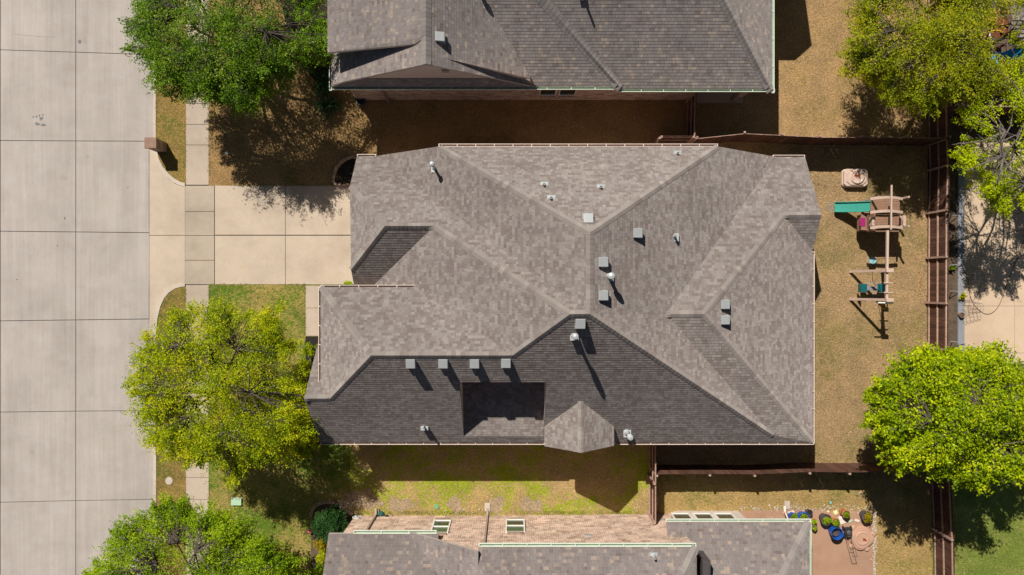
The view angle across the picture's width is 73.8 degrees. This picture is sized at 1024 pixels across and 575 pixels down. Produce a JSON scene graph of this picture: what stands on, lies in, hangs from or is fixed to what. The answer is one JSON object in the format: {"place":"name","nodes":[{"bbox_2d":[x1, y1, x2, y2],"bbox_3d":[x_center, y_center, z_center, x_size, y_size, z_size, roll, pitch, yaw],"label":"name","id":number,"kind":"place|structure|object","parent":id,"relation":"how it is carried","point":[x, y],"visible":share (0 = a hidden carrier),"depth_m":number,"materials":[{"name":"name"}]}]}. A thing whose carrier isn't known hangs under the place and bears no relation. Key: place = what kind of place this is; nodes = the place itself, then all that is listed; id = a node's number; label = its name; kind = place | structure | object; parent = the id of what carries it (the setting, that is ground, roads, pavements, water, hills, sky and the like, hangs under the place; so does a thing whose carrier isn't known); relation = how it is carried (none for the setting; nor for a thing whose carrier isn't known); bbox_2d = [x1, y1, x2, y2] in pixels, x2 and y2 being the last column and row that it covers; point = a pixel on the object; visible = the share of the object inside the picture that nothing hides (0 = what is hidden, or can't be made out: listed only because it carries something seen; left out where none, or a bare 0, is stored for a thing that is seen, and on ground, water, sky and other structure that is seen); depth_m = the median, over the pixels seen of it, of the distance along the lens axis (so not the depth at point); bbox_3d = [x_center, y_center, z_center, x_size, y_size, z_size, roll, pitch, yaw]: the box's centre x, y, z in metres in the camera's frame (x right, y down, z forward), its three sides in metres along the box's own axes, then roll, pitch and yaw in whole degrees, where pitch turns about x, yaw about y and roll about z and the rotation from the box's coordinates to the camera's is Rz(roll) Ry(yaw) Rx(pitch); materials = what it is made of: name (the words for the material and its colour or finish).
{"place":"outdoors","nodes":[
{"label":"outdoors","id":0,"kind":"place"},
{"bbox_2d":[0,0,152,574],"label":"road","id":1,"kind":"structure","parent":0,"point":[94,102],"depth_m":35.10,"materials":[{"name":"concrete"}]},
{"bbox_2d":[16,34,128,279],"bbox_3d":[-22.174,-5.437,35.096,7.038,0.001,15.234,0,90,0],"label":"road stain","id":2,"kind":"object","parent":1,"relation":"on","point":[41,118],"visible":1,"depth_m":35.10,"materials":[{"name":"grey concrete"}]},
{"bbox_2d":[0,50,181,501],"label":"road base","id":3,"kind":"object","parent":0,"point":[83,319],"visible":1,"depth_m":35.15,"materials":[{"name":"concrete"}]},
{"bbox_2d":[149,149,184,331],"bbox_3d":[-17.705,-2.609,35.042,1.872,0.100,9.833,0,90,0],"label":"driveway apron","id":4,"kind":"object","parent":3,"relation":"on","point":[166,217],"visible":0.88,"depth_m":35.05,"materials":[{"name":"concrete"}]},
{"bbox_2d":[153,284,184,553],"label":"kerb","id":5,"kind":"structure","parent":3,"relation":"on","point":[166,292],"depth_m":34.98,"materials":[{"name":"concrete"}]},
{"bbox_2d":[153,71,184,185],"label":"kerb","id":6,"kind":"structure","parent":3,"relation":"on","point":[167,175],"depth_m":34.98,"materials":[{"name":"concrete"}]},
{"bbox_2d":[156,0,185,183],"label":"lawn","id":7,"kind":"structure","parent":0,"point":[172,160],"depth_m":35.00,"materials":[{"name":"beige plant"}]},
{"bbox_2d":[144,137,166,151],"bbox_3d":[-17.942,-7.179,34.425,0.590,1.150,0.541,0,90,0],"label":"brick mailbox","id":8,"kind":"object","parent":7,"relation":"on","point":[155,144],"visible":1,"depth_m":33.88,"materials":[{"name":"brown brick"}]},
{"bbox_2d":[156,287,185,574],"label":"lawn","id":9,"kind":"structure","parent":0,"point":[177,295],"depth_m":35.00,"materials":[{"name":"green plant"}]},
{"bbox_2d":[165,477,172,484],"bbox_3d":[-17.577,9.910,34.982,0.392,0.036,0.392,0,90,0],"label":"manhole cover","id":10,"kind":"object","parent":9,"relation":"on","point":[168,480],"visible":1,"depth_m":34.97,"materials":[{"name":"concrete"}]},
{"bbox_2d":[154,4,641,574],"bbox_3d":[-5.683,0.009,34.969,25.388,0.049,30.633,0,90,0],"label":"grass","id":11,"kind":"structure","parent":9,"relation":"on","point":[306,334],"depth_m":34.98,"materials":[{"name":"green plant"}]},
{"bbox_2d":[185,0,208,185],"bbox_3d":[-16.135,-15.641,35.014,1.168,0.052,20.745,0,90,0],"label":"sidewalk","id":12,"kind":"structure","parent":0,"point":[197,153],"depth_m":34.99,"materials":[{"name":"concrete"}]},
{"bbox_2d":[185,285,208,574],"bbox_3d":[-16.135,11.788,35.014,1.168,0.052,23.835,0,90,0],"label":"sidewalk","id":13,"kind":"structure","parent":0,"point":[196,488],"depth_m":34.99,"materials":[{"name":"concrete"}]},
{"bbox_2d":[156,100,928,509],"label":"leaf litter","id":14,"kind":"object","parent":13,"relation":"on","point":[340,146],"visible":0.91,"depth_m":34.99,"materials":[{"name":"brown plant"}]},
{"bbox_2d":[185,186,214,283],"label":"sidewalk","id":15,"kind":"structure","parent":0,"point":[199,259],"depth_m":34.99,"materials":[{"name":"concrete"}]},
{"bbox_2d":[185,185,350,285],"bbox_3d":[-11.782,-2.692,35.030,10.026,0.001,5.180,0,90,0],"label":"driveway joint","id":16,"kind":"object","parent":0,"point":[285,235],"visible":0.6,"depth_m":35.03,"materials":[{"name":"concrete"}]},
{"bbox_2d":[209,284,349,574],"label":"lawn","id":17,"kind":"structure","parent":0,"point":[261,485],"depth_m":35.00,"materials":[{"name":"green plant"}]},
{"bbox_2d":[82,490,310,574],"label":"oak tree","id":18,"kind":"object","parent":17,"relation":"on","point":[218,532],"visible":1,"depth_m":30.19,"materials":[{"name":"green plant"}]},
{"bbox_2d":[120,290,318,491],"bbox_3d":[-12.619,4.516,31.190,9.566,7.820,8.915,0,90,0],"label":"elm tree","id":19,"kind":"object","parent":17,"relation":"on","point":[199,440],"visible":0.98,"depth_m":29.71,"materials":[{"name":"green plant"}]},
{"bbox_2d":[231,497,242,504],"bbox_3d":[-14.102,10.961,34.936,0.586,0.120,0.419,0,90,0],"label":"utility cover","id":20,"kind":"object","parent":17,"relation":"on","point":[236,500],"visible":1,"depth_m":34.88,"materials":[{"name":"plastic"}]},
{"bbox_2d":[265,389,294,409],"bbox_3d":[-11.525,5.534,34.143,1.579,1.742,1.301,-22,90,0],"label":"garden shrub","id":21,"kind":"object","parent":17,"relation":"on","point":[286,397],"visible":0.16,"depth_m":33.77,"materials":[{"name":"green plant"}]},
{"bbox_2d":[284,406,312,436],"bbox_3d":[-10.662,6.633,33.902,1.755,2.222,1.596,0,90,0],"label":"garden shrub","id":22,"kind":"object","parent":17,"relation":"on","point":[304,420],"visible":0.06,"depth_m":33.57,"materials":[{"name":"green plant"}]},
{"bbox_2d":[289,433,318,460],"bbox_3d":[-10.327,7.804,34.102,1.473,1.823,1.436,40,90,0],"label":"garden shrub","id":23,"kind":"object","parent":17,"relation":"on","point":[302,451],"visible":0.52,"depth_m":33.66,"materials":[{"name":"green plant"}]},
{"bbox_2d":[305,337,317,434],"bbox_3d":[-10.064,5.038,34.994,1.051,0.001,5.051,0,90,0],"label":"planting bed","id":24,"kind":"object","parent":17,"relation":"on","point":[313,341],"visible":0.2,"depth_m":34.99,"materials":[{"name":"brown soil"}]},
{"bbox_2d":[295,358,312,378],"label":"garden shrub","id":25,"kind":"object","parent":24,"relation":"on","point":[307,364],"visible":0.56,"depth_m":34.02,"materials":[{"name":"green plant"}]},
{"bbox_2d":[302,341,316,357],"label":"garden shrub","id":26,"kind":"object","parent":24,"relation":"on","point":[309,347],"visible":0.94,"depth_m":34.30,"materials":[{"name":"green plant"}]},
{"bbox_2d":[311,504,353,574],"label":"planting bed","id":27,"kind":"object","parent":17,"relation":"on","point":[314,551],"visible":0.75,"depth_m":34.99,"materials":[{"name":"soil"}]},
{"bbox_2d":[311,561,323,574],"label":"garden shrub","id":28,"kind":"object","parent":27,"relation":"on","point":[318,569],"visible":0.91,"depth_m":34.51,"materials":[{"name":"green plant"}]},
{"bbox_2d":[311,537,326,550],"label":"garden shrub","id":29,"kind":"object","parent":27,"relation":"on","point":[320,545],"visible":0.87,"depth_m":34.48,"materials":[{"name":"yellow plant"}]},
{"bbox_2d":[315,550,325,563],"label":"garden shrub","id":30,"kind":"object","parent":27,"relation":"on","point":[320,558],"visible":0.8,"depth_m":34.35,"materials":[{"name":"yellow plant"}]},
{"bbox_2d":[310,504,348,542],"bbox_3d":[-9.050,11.822,34.101,2.123,1.827,1.792,-24,90,0],"label":"holly bush","id":31,"kind":"object","parent":27,"relation":"on","point":[326,522],"visible":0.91,"depth_m":33.68,"materials":[{"name":"green plant"}]},
{"bbox_2d":[309,500,353,517],"bbox_3d":[-9.254,11.348,34.935,2.278,0.140,0.874,0,90,0],"label":"bed border","id":32,"kind":"object","parent":27,"relation":"on","point":[350,513],"visible":0.88,"depth_m":34.87,"materials":[{"name":"stone"}]},
{"bbox_2d":[215,186,353,283],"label":"driveway","id":33,"kind":"structure","parent":0,"point":[260,210],"depth_m":34.99,"materials":[{"name":"concrete"}]},
{"bbox_2d":[306,286,320,335],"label":"path","id":34,"kind":"structure","parent":0,"point":[312,310],"depth_m":34.98,"materials":[{"name":"concrete"}]},
{"bbox_2d":[337,488,382,508],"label":"bare ground","id":35,"kind":"structure","parent":0,"point":[347,501],"depth_m":35.00,"materials":[{"name":"beige soil"}]},
{"bbox_2d":[388,497,414,513],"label":"bare ground","id":36,"kind":"structure","parent":0,"point":[401,504],"depth_m":35.00,"materials":[{"name":"beige soil"}]},
{"bbox_2d":[156,0,686,570],"bbox_3d":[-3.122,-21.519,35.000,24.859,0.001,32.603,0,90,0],"label":"lawn","id":37,"kind":"structure","parent":0,"point":[420,134],"depth_m":35.00,"materials":[{"name":"brown plant"}]},
{"bbox_2d":[117,0,337,121],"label":"oak tree","id":38,"kind":"object","parent":37,"relation":"on","point":[240,84],"visible":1,"depth_m":29.93,"materials":[{"name":"green plant"}]},
{"bbox_2d":[280,0,330,82],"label":"planting bed","id":39,"kind":"object","parent":37,"relation":"on","point":[322,8],"depth_m":35.00,"materials":[{"name":"brown soil"}]},
{"bbox_2d":[297,36,329,74],"bbox_3d":[-9.909,-11.594,34.028,1.697,1.974,1.924,-43,90,0],"label":"garden shrub","id":40,"kind":"object","parent":39,"relation":"on","point":[305,55],"visible":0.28,"depth_m":33.88,"materials":[{"name":"green plant"}]},
{"bbox_2d":[306,15,326,37],"bbox_3d":[-9.475,-12.724,33.984,1.440,2.061,1.492,18,90,0],"label":"garden shrub","id":41,"kind":"object","parent":39,"relation":"on","point":[317,29],"visible":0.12,"depth_m":33.46,"materials":[{"name":"green plant"}]},
{"bbox_2d":[312,68,331,95],"bbox_3d":[-9.445,-10.276,34.349,1.306,1.328,1.375,0,90,0],"label":"garden shrub","id":42,"kind":"object","parent":39,"relation":"on","point":[323,84],"visible":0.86,"depth_m":34.09,"materials":[{"name":"green plant"}]},
{"bbox_2d":[311,90,344,119],"bbox_3d":[-9.427,-9.339,34.675,1.786,0.539,1.754,-39,90,0],"label":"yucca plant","id":43,"kind":"object","parent":37,"relation":"on","point":[328,104],"visible":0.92,"depth_m":34.68,"materials":[{"name":"green plant"}]},
{"bbox_2d":[332,156,355,186],"bbox_3d":[-8.639,-5.994,34.935,0.947,0.143,1.714,13,90,0],"label":"bed border","id":44,"kind":"object","parent":37,"relation":"on","point":[337,167],"visible":1,"depth_m":34.87,"materials":[{"name":"grey stone"}]},
{"bbox_2d":[335,159,355,183],"bbox_3d":[-8.539,-5.962,34.992,1.077,0.001,1.308,0,90,0],"label":"planting bed","id":45,"kind":"object","parent":37,"relation":"on","point":[346,170],"visible":0.89,"depth_m":34.99,"materials":[{"name":"brown soil"}]},
{"bbox_2d":[356,98,365,105],"bbox_3d":[-7.692,-9.513,34.840,0.500,0.320,0.500,0,90,0],"label":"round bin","id":46,"kind":"object","parent":37,"relation":"on","point":[361,102],"visible":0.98,"depth_m":34.90,"materials":[{"name":"black plastic"}]},
{"bbox_2d":[327,0,774,102],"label":"brick house","id":47,"kind":"structure","parent":37,"relation":"on","point":[714,51],"depth_m":30.33,"materials":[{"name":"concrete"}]},
{"bbox_2d":[539,90,556,96],"bbox_3d":[1.757,-9.580,33.260,0.826,1.840,0.100,0,90,0],"label":"window","id":48,"kind":"structure","parent":47,"relation":"in","point":[546,93],"depth_m":33.82,"materials":[{"name":"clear glass"}]},
{"bbox_2d":[558,90,576,96],"bbox_3d":[2.725,-9.580,33.260,0.826,1.840,0.100,0,90,0],"label":"window","id":49,"kind":"structure","parent":47,"relation":"in","point":[563,93],"depth_m":33.82,"materials":[{"name":"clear glass"}]},
{"bbox_2d":[653,136,697,143],"bbox_3d":[8.116,-7.334,34.149,1.877,1.702,0.151,0,90,0],"label":"wood fence","id":50,"kind":"object","parent":37,"relation":"on","point":[673,139],"visible":0.89,"depth_m":34.08,"materials":[{"name":"brown wood"}]},
{"bbox_2d":[685,92,696,143],"bbox_3d":[8.920,-8.423,34.150,0.152,1.701,2.246,1,90,0],"label":"wood fence","id":51,"kind":"object","parent":37,"relation":"on","point":[691,101],"visible":0.94,"depth_m":34.02,"materials":[{"name":"brown wood"}]},
{"bbox_2d":[445,495,462,513],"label":"bare ground","id":52,"kind":"structure","parent":0,"point":[455,505],"depth_m":35.00,"materials":[{"name":"beige soil"}]},
{"bbox_2d":[488,496,504,515],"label":"bare ground","id":53,"kind":"structure","parent":0,"point":[496,505],"depth_m":35.00,"materials":[{"name":"beige soil"}]},
{"bbox_2d":[349,284,648,515],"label":"lawn","id":54,"kind":"structure","parent":0,"point":[542,482],"depth_m":35.00,"materials":[{"name":"green plant"}]},
{"bbox_2d":[376,511,392,516],"bbox_3d":[-6.525,11.563,34.816,0.894,0.362,0.450,0,90,0],"label":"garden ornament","id":55,"kind":"object","parent":54,"relation":"on","point":[381,513],"visible":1,"depth_m":34.80,"materials":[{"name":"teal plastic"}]},
{"bbox_2d":[304,144,821,452],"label":"brick house","id":56,"kind":"structure","parent":54,"relation":"on","point":[580,298],"depth_m":29.42,"materials":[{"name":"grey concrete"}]},
{"bbox_2d":[323,501,811,574],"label":"brick house","id":57,"kind":"structure","parent":54,"relation":"on","point":[706,543],"depth_m":31.32,"materials":[{"name":"brick"}]},
{"bbox_2d":[431,518,450,534],"bbox_3d":[-3.475,11.670,33.325,0.874,2.160,0.100,0,90,0],"label":"window","id":58,"kind":"structure","parent":57,"relation":"in","point":[442,526],"depth_m":33.50,"materials":[{"name":"clear glass"}]},
{"bbox_2d":[505,517,524,534],"bbox_3d":[0.159,11.630,33.325,0.947,2.160,0.100,0,90,0],"label":"window","id":59,"kind":"structure","parent":57,"relation":"in","point":[516,525],"depth_m":33.26,"materials":[{"name":"clear glass"}]},
{"bbox_2d":[670,513,691,517],"bbox_3d":[8.469,11.420,33.575,0.932,1.890,0.070,0,90,0],"label":"window","id":60,"kind":"structure","parent":57,"relation":"in","point":[675,515],"depth_m":34.24,"materials":[{"name":"clear glass"}]},
{"bbox_2d":[692,513,714,517],"bbox_3d":[9.558,11.420,33.575,0.932,1.890,0.070,0,90,0],"label":"window","id":61,"kind":"structure","parent":57,"relation":"in","point":[697,515],"depth_m":34.24,"materials":[{"name":"clear glass"}]},
{"bbox_2d":[713,513,735,517],"bbox_3d":[10.623,11.420,33.575,0.932,1.890,0.070,0,90,0],"label":"window","id":62,"kind":"structure","parent":57,"relation":"in","point":[718,515],"depth_m":34.24,"materials":[{"name":"clear glass"}]},
{"bbox_2d":[647,445,656,523],"bbox_3d":[6.993,9.593,34.147,0.151,1.706,3.903,0,90,0],"label":"wood fence","id":63,"kind":"object","parent":54,"relation":"on","point":[652,477],"visible":0.92,"depth_m":33.99,"materials":[{"name":"brown wood"}]},
{"bbox_2d":[519,496,542,514],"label":"bare ground","id":64,"kind":"structure","parent":0,"point":[524,505],"depth_m":35.00,"materials":[{"name":"beige soil"}]},
{"bbox_2d":[650,464,931,574],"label":"lawn","id":65,"kind":"structure","parent":0,"point":[716,498],"depth_m":35.00,"materials":[{"name":"beige plant"}]},
{"bbox_2d":[650,463,938,476],"bbox_3d":[14.256,9.095,34.146,14.449,1.708,0.236,-1,90,0],"label":"wood fence","id":66,"kind":"object","parent":65,"relation":"on","point":[777,468],"visible":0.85,"depth_m":34.05,"materials":[{"name":"brown wood"}]},
{"bbox_2d":[657,0,928,463],"bbox_3d":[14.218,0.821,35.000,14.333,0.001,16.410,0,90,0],"label":"lawn","id":67,"kind":"structure","parent":0,"point":[842,331],"depth_m":35.00,"materials":[{"name":"beige plant"}]},
{"bbox_2d":[692,131,950,145],"bbox_3d":[15.215,-7.437,34.146,12.432,1.708,0.389,0,90,0],"label":"wood fence","id":68,"kind":"object","parent":67,"relation":"on","point":[744,136],"visible":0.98,"depth_m":33.99,"materials":[{"name":"brown wood"}]},
{"bbox_2d":[841,169,867,187],"bbox_3d":[17.487,-5.590,34.788,1.277,0.425,0.948,0,90,0],"label":"water table","id":69,"kind":"object","parent":67,"relation":"on","point":[854,178],"visible":1,"depth_m":34.63,"materials":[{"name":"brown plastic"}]},
{"bbox_2d":[834,185,909,308],"bbox_3d":[18.129,-1.916,33.790,3.366,2.446,5.960,0,90,0],"label":"play set","id":70,"kind":"object","parent":67,"relation":"on","point":[871,221],"visible":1,"depth_m":33.68,"materials":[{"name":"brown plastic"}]},
{"bbox_2d":[860,218,864,225],"bbox_3d":[17.451,-3.261,33.980,0.280,0.050,0.420,0,90,0],"label":"play window","id":71,"kind":"structure","parent":70,"relation":"in","point":[862,220],"depth_m":33.96,"materials":[{"name":"plastic"}]},
{"bbox_2d":[925,138,950,424],"bbox_3d":[21.294,0.869,34.146,0.291,1.707,16.375,0,90,0],"label":"wood fence","id":72,"kind":"object","parent":67,"relation":"on","point":[937,274],"visible":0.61,"depth_m":34.08,"materials":[{"name":"brown wood"}]},
{"bbox_2d":[740,509,873,574],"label":"bare ground","id":73,"kind":"structure","parent":0,"point":[831,555],"depth_m":34.99,"materials":[{"name":"brown soil"}]},
{"bbox_2d":[350,503,877,574],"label":"pebbles","id":74,"kind":"object","parent":73,"relation":"on","point":[875,547],"visible":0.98,"depth_m":34.98,"materials":[{"name":"beige gravel"}]},
{"bbox_2d":[787,512,798,517],"bbox_3d":[14.296,11.652,34.721,0.470,0.545,0.482,0,90,0],"label":"plant pot","id":75,"kind":"object","parent":73,"relation":"on","point":[792,515],"visible":0.73,"depth_m":34.59,"materials":[{"name":"blue plastic"}]},
{"bbox_2d":[797,511,809,517],"bbox_3d":[14.820,11.679,34.691,0.574,0.607,0.570,0,90,0],"label":"plant pot","id":76,"kind":"object","parent":73,"relation":"on","point":[801,514],"visible":0.55,"depth_m":34.57,"materials":[{"name":"blue plastic"}]},
{"bbox_2d":[819,513,831,525],"bbox_3d":[15.935,11.780,34.691,0.574,0.605,0.570,0,90,0],"label":"plant pot","id":77,"kind":"object","parent":73,"relation":"on","point":[825,519],"visible":1,"depth_m":34.57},
{"bbox_2d":[828,526,842,539],"bbox_3d":[16.429,12.435,34.724,0.616,0.540,0.616,0,90,0],"label":"blue tub","id":78,"kind":"object","parent":73,"relation":"on","point":[835,533],"visible":1,"depth_m":34.64,"materials":[{"name":"plastic"}]},
{"bbox_2d":[832,517,839,526],"bbox_3d":[16.450,11.934,34.758,0.419,0.472,0.426,0,90,0],"label":"plant pot","id":79,"kind":"object","parent":73,"relation":"on","point":[835,521],"visible":0.98,"depth_m":34.62,"materials":[{"name":"ceramic"}]},
{"bbox_2d":[841,510,850,518],"bbox_3d":[16.977,11.509,34.732,0.409,0.525,0.405,0,90,0],"label":"plant pot","id":80,"kind":"object","parent":73,"relation":"on","point":[845,513],"visible":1,"depth_m":34.61,"materials":[{"name":"ceramic"}]},
{"bbox_2d":[842,526,857,556],"bbox_3d":[17.128,12.820,34.542,0.440,0.910,1.265,0,90,0],"label":"lawn mower","id":81,"kind":"object","parent":73,"relation":"on","point":[847,532],"visible":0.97,"depth_m":34.72,"materials":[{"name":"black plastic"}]},
{"bbox_2d":[848,525,875,550],"bbox_3d":[17.865,12.842,34.888,1.312,0.225,1.320,17,90,0],"label":"sandbox lid","id":82,"kind":"object","parent":73,"relation":"on","point":[862,538],"visible":0.98,"depth_m":34.81,"materials":[{"name":"beige plastic"}]},
{"bbox_2d":[859,510,872,522],"bbox_3d":[18.012,11.636,34.694,0.574,0.600,0.585,0,90,0],"label":"plant pot","id":83,"kind":"object","parent":73,"relation":"on","point":[866,516],"visible":1,"depth_m":34.57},
{"bbox_2d":[696,0,927,143],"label":"lawn","id":84,"kind":"structure","parent":0,"point":[755,112],"depth_m":35.00,"materials":[{"name":"beige plant"}]},
{"bbox_2d":[925,0,948,146],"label":"wood fence","id":85,"kind":"object","parent":84,"relation":"on","point":[941,122],"visible":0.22,"depth_m":34.08,"materials":[{"name":"brown wood"}]},
{"bbox_2d":[824,200,833,211],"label":"bare ground","id":86,"kind":"structure","parent":0,"point":[828,208],"depth_m":35.00,"materials":[{"name":"beige soil"}]},
{"bbox_2d":[838,516,845,524],"bbox_3d":[16.923,11.923,34.975,0.296,0.038,0.415,-17,90,0],"label":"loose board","id":87,"kind":"object","parent":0,"point":[842,519],"visible":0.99,"depth_m":34.96,"materials":[{"name":"white wood"}]},
{"bbox_2d":[866,255,876,265],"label":"bare ground","id":88,"kind":"structure","parent":0,"point":[868,261],"depth_m":35.00,"materials":[{"name":"beige soil"}]},
{"bbox_2d":[867,279,883,297],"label":"bare ground","id":89,"kind":"structure","parent":0,"point":[873,293],"depth_m":35.00,"materials":[{"name":"beige soil"}]},
{"bbox_2d":[928,1,1023,330],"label":"ground","id":90,"kind":"structure","parent":0,"point":[957,130],"depth_m":35.00,"materials":[{"name":"plant"}]},
{"bbox_2d":[830,0,1008,122],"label":"elm tree","id":91,"kind":"object","parent":90,"relation":"on","point":[869,59],"visible":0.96,"depth_m":29.73,"materials":[{"name":"green plant"}]},
{"bbox_2d":[933,146,956,348],"bbox_3d":[22.205,-1.513,34.996,1.231,0.001,11.487,0,90,0],"label":"planting bed","id":92,"kind":"object","parent":90,"relation":"on","point":[952,296],"visible":0.2,"depth_m":35.00,"materials":[{"name":"soil"}]},
{"bbox_2d":[957,162,964,351],"bbox_3d":[22.981,-1.244,34.950,0.320,0.100,10.692,0,90,0],"label":"stone edging","id":93,"kind":"object","parent":90,"relation":"on","point":[960,245],"visible":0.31,"depth_m":34.90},
{"bbox_2d":[957,299,983,315],"bbox_3d":[23.206,1.026,34.544,1.067,0.870,0.884,0,90,0],"label":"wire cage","id":94,"kind":"object","parent":90,"relation":"on","point":[968,309],"visible":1,"depth_m":34.54,"materials":[{"name":"metal"}]},
{"bbox_2d":[921,0,1023,104],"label":"elm tree","id":95,"kind":"object","parent":90,"relation":"on","point":[1002,6],"visible":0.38,"depth_m":30.39,"materials":[{"name":"green plant"}]},
{"bbox_2d":[961,265,992,289],"bbox_3d":[23.340,-0.513,34.365,1.337,1.224,1.243,0,90,0],"label":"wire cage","id":96,"kind":"object","parent":90,"relation":"on","point":[975,277],"visible":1,"depth_m":34.36,"materials":[{"name":"metal"}]},
{"bbox_2d":[930,104,1023,115],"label":"wood fence","id":97,"kind":"object","parent":90,"relation":"on","point":[952,111],"visible":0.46,"depth_m":34.13,"materials":[{"name":"brown wood"}]},
{"bbox_2d":[947,49,1023,219],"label":"elm tree","id":98,"kind":"object","parent":90,"relation":"on","point":[997,187],"visible":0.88,"depth_m":30.35,"materials":[{"name":"green plant"}]},
{"bbox_2d":[980,0,1023,64],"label":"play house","id":99,"kind":"structure","parent":90,"relation":"on","point":[1010,53],"depth_m":33.67,"materials":[{"name":"blue plastic"}]},
{"bbox_2d":[932,366,1023,574],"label":"lawn","id":100,"kind":"structure","parent":0,"point":[1001,499],"depth_m":35.00,"materials":[{"name":"green plant"}]},
{"bbox_2d":[858,338,1023,497],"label":"maple tree","id":101,"kind":"object","parent":100,"relation":"on","point":[947,442],"visible":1,"depth_m":28.86,"materials":[{"name":"green plant"}]},
{"bbox_2d":[930,473,954,574],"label":"wood fence","id":102,"kind":"object","parent":100,"relation":"on","point":[943,544],"visible":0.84,"depth_m":34.08,"materials":[{"name":"brown wood"}]},
{"bbox_2d":[963,140,1023,363],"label":"patio","id":103,"kind":"structure","parent":0,"point":[994,243],"depth_m":34.99,"materials":[{"name":"concrete"}]},
{"bbox_2d":[959,292,967,298],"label":"garden shrub","id":104,"kind":"object","parent":103,"relation":"on","point":[963,295],"visible":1,"depth_m":34.62,"materials":[{"name":"green plant"}]},
{"bbox_2d":[965,241,1023,313],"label":"garden hose","id":105,"kind":"object","parent":103,"relation":"on","point":[1005,287],"visible":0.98,"depth_m":34.96,"materials":[{"name":"rubber"}]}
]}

